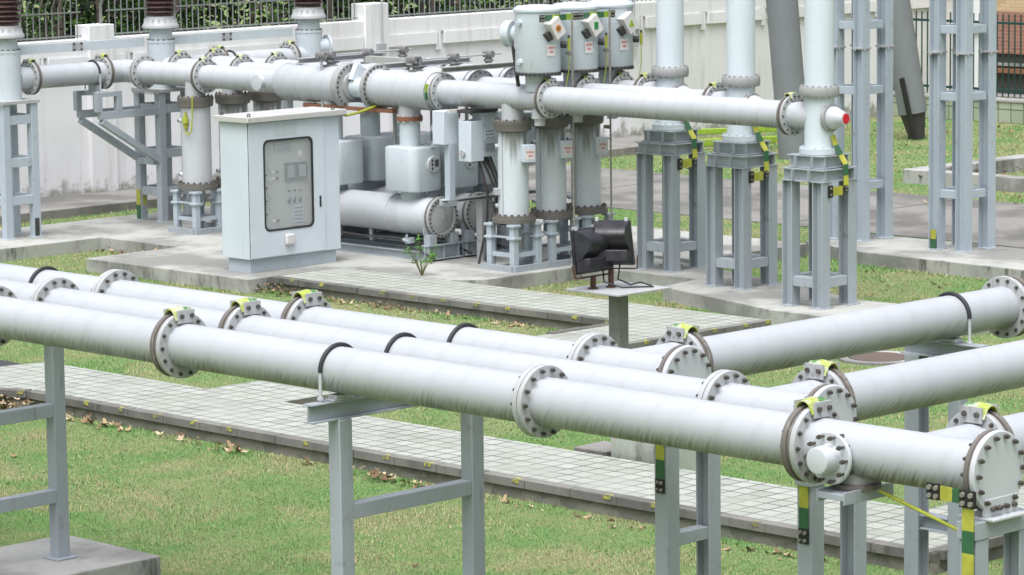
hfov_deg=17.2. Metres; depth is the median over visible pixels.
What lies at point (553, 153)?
upright tank
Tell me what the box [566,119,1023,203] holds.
grass
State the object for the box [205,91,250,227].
upright tank
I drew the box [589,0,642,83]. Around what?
voltage drum
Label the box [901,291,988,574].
branch stand
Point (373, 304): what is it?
fallen leaves
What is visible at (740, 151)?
tall column
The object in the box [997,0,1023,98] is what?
brick building
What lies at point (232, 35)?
tie beam
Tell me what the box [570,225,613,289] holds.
floodlight
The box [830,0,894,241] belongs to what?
lattice tower
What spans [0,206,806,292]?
equipment pad
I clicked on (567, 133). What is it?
mechanism box
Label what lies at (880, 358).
manhole cover
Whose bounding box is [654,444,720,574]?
pipe stand
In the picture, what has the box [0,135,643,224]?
back walkway
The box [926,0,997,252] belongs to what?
lattice tower
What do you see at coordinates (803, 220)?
road joint
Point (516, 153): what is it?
upright tank
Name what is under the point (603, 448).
stone slab
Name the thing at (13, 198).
insulator column
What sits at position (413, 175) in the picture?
circuit breaker
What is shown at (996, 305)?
pipeline
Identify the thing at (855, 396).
pipeline
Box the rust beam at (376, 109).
[303,102,396,112]
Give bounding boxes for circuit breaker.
[336,108,462,260]
[341,111,497,255]
[373,107,529,249]
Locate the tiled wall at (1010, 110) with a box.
[893,92,1023,123]
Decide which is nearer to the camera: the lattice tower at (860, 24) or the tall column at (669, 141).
the tall column at (669, 141)
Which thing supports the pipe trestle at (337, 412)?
on the lawn ground at (508, 428)
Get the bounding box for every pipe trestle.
[0,266,77,560]
[303,323,484,574]
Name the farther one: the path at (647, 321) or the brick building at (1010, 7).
the brick building at (1010, 7)
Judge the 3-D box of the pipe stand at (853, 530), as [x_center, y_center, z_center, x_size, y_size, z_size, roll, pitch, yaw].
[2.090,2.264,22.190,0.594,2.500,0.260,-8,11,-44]
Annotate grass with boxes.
[0,199,1023,506]
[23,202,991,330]
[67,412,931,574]
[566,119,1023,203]
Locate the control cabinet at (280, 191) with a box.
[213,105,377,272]
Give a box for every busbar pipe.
[21,53,805,146]
[162,50,726,135]
[191,40,656,132]
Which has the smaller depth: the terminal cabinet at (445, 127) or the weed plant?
the weed plant
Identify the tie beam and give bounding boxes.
[18,37,143,54]
[172,28,292,43]
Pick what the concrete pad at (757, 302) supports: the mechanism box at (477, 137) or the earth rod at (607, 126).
the earth rod at (607, 126)
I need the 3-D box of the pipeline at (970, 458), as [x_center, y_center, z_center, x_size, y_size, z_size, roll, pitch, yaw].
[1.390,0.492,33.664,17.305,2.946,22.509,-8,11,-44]
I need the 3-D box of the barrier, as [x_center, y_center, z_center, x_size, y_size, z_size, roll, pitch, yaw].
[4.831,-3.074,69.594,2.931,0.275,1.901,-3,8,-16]
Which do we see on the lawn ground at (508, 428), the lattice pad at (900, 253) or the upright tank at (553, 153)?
the lattice pad at (900, 253)
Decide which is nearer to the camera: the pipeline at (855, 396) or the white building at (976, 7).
the pipeline at (855, 396)
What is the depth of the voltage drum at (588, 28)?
48.35 m
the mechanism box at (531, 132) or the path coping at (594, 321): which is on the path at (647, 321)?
the path coping at (594, 321)
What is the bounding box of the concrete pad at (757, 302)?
[582,258,988,336]
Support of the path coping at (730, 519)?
on the tiled path at (270, 406)
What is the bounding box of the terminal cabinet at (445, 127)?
[432,109,535,259]
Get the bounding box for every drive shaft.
[315,46,411,106]
[405,50,501,71]
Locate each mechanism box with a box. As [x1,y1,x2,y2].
[447,107,500,263]
[524,111,534,143]
[561,113,569,139]
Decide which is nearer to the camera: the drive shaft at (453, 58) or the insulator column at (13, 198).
the drive shaft at (453, 58)
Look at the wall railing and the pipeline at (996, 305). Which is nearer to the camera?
the pipeline at (996, 305)
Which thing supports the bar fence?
on the tiled wall at (1010, 110)
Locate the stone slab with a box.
[574,441,610,456]
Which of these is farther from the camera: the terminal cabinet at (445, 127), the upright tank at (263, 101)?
the upright tank at (263, 101)
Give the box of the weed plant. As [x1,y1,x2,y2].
[402,235,438,275]
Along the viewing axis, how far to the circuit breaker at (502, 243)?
51.15 m
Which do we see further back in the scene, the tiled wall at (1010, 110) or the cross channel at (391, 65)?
the tiled wall at (1010, 110)
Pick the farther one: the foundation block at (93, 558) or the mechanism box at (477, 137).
the mechanism box at (477, 137)
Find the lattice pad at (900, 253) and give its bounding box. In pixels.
[805,234,1023,279]
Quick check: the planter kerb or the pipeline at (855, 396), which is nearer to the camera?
the pipeline at (855, 396)
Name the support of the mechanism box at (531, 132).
hanging from the busbar pipe at (369, 123)
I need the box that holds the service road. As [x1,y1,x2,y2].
[529,165,1023,248]
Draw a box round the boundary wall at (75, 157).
[0,0,952,197]
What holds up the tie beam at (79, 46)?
attached to the insulator column at (160, 22)
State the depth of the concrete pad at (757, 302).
45.99 m
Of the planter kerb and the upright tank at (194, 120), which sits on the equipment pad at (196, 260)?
the upright tank at (194, 120)
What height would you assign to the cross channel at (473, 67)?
0.080 m
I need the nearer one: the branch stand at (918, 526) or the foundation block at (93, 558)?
the branch stand at (918, 526)
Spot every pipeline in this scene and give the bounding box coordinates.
[0,263,1023,378]
[0,277,1023,421]
[0,286,1023,574]
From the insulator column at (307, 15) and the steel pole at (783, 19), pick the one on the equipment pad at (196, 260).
the insulator column at (307, 15)
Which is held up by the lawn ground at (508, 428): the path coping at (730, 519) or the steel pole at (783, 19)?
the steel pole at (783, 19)
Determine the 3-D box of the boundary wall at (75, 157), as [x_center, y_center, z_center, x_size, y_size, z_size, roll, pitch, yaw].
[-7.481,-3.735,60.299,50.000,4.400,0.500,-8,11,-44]
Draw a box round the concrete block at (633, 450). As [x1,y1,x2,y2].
[611,437,695,470]
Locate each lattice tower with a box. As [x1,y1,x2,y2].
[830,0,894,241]
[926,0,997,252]
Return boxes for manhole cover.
[838,351,904,365]
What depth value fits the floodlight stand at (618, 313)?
36.90 m
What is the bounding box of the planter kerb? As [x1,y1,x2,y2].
[903,154,1023,192]
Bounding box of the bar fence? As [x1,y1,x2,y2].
[893,11,1023,97]
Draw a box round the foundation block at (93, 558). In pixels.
[0,536,160,574]
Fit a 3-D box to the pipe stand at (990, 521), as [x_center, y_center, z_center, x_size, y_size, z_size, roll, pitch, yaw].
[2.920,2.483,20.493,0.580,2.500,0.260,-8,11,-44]
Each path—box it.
[0,333,1023,574]
[271,267,759,340]
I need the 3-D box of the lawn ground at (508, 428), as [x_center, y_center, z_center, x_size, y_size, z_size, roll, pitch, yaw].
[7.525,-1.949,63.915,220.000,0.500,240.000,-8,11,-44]
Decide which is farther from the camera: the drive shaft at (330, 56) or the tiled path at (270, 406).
the drive shaft at (330, 56)
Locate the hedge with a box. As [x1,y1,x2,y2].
[17,0,584,41]
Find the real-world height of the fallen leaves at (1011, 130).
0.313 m
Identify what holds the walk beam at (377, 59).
on the cross channel at (391, 65)
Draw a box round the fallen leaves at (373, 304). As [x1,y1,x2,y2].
[91,245,528,327]
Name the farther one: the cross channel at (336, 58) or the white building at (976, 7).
the white building at (976, 7)
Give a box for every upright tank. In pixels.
[168,94,221,234]
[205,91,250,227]
[250,91,282,111]
[481,117,549,272]
[519,113,580,266]
[557,113,615,258]
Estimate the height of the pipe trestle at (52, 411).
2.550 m
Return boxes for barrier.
[697,127,777,145]
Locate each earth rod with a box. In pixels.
[565,11,574,226]
[603,9,611,219]
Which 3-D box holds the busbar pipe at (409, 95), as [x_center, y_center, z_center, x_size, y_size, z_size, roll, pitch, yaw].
[-1.862,-2.545,49.205,2.515,1.196,14.950,-8,11,-44]
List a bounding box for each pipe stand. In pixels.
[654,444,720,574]
[795,480,866,574]
[957,493,1023,574]
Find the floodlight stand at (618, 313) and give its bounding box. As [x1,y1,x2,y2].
[565,264,670,348]
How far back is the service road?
57.97 m
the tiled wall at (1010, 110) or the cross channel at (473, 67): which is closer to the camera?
the cross channel at (473, 67)
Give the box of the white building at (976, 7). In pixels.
[545,0,979,86]
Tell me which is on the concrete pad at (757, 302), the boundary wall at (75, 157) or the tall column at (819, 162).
the tall column at (819, 162)
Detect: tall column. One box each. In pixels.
[635,0,705,272]
[702,0,780,289]
[778,0,859,309]
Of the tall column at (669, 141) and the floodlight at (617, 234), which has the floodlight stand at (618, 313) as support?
the floodlight at (617, 234)
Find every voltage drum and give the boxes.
[500,4,577,91]
[553,2,614,86]
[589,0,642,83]
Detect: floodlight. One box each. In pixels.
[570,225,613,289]
[592,217,637,287]
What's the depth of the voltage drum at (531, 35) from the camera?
47.84 m
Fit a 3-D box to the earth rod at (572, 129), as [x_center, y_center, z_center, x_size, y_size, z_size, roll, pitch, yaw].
[0.835,-2.069,48.248,0.040,3.720,0.134,-8,11,-44]
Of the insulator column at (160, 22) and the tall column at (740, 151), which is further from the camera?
the insulator column at (160, 22)
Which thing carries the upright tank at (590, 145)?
on the equipment pad at (196, 260)
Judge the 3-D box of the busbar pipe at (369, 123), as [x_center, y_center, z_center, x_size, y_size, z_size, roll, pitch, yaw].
[-1.291,-2.797,51.003,0.690,1.196,12.630,-8,11,-44]
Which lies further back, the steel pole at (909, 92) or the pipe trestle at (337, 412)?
the steel pole at (909, 92)
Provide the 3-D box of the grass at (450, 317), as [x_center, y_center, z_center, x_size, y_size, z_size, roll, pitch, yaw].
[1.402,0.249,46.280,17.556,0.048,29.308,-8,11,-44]
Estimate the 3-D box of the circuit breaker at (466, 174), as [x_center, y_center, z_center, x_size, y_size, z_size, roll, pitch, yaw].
[-1.587,-1.718,51.467,0.720,2.218,3.405,-8,11,-44]
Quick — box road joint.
[534,178,951,220]
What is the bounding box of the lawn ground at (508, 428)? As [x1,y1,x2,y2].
[0,0,1023,574]
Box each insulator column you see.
[0,0,44,239]
[73,0,191,222]
[283,0,332,108]
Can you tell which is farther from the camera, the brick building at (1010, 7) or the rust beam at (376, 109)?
the brick building at (1010, 7)
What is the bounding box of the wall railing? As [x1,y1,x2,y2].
[18,0,655,42]
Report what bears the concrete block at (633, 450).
on the lawn ground at (508, 428)
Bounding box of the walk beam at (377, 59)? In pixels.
[365,56,420,64]
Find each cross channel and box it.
[295,52,385,63]
[382,57,471,68]
[439,61,513,72]
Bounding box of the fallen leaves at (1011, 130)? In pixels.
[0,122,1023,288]
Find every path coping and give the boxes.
[0,387,1002,561]
[270,276,770,348]
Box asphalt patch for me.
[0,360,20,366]
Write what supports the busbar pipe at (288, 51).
on the circuit breaker at (502, 243)
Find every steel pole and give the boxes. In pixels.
[766,0,803,159]
[893,0,926,139]
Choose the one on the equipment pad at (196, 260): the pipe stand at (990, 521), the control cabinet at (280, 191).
the control cabinet at (280, 191)
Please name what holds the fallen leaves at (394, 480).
on the lawn ground at (508, 428)
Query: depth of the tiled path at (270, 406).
34.72 m

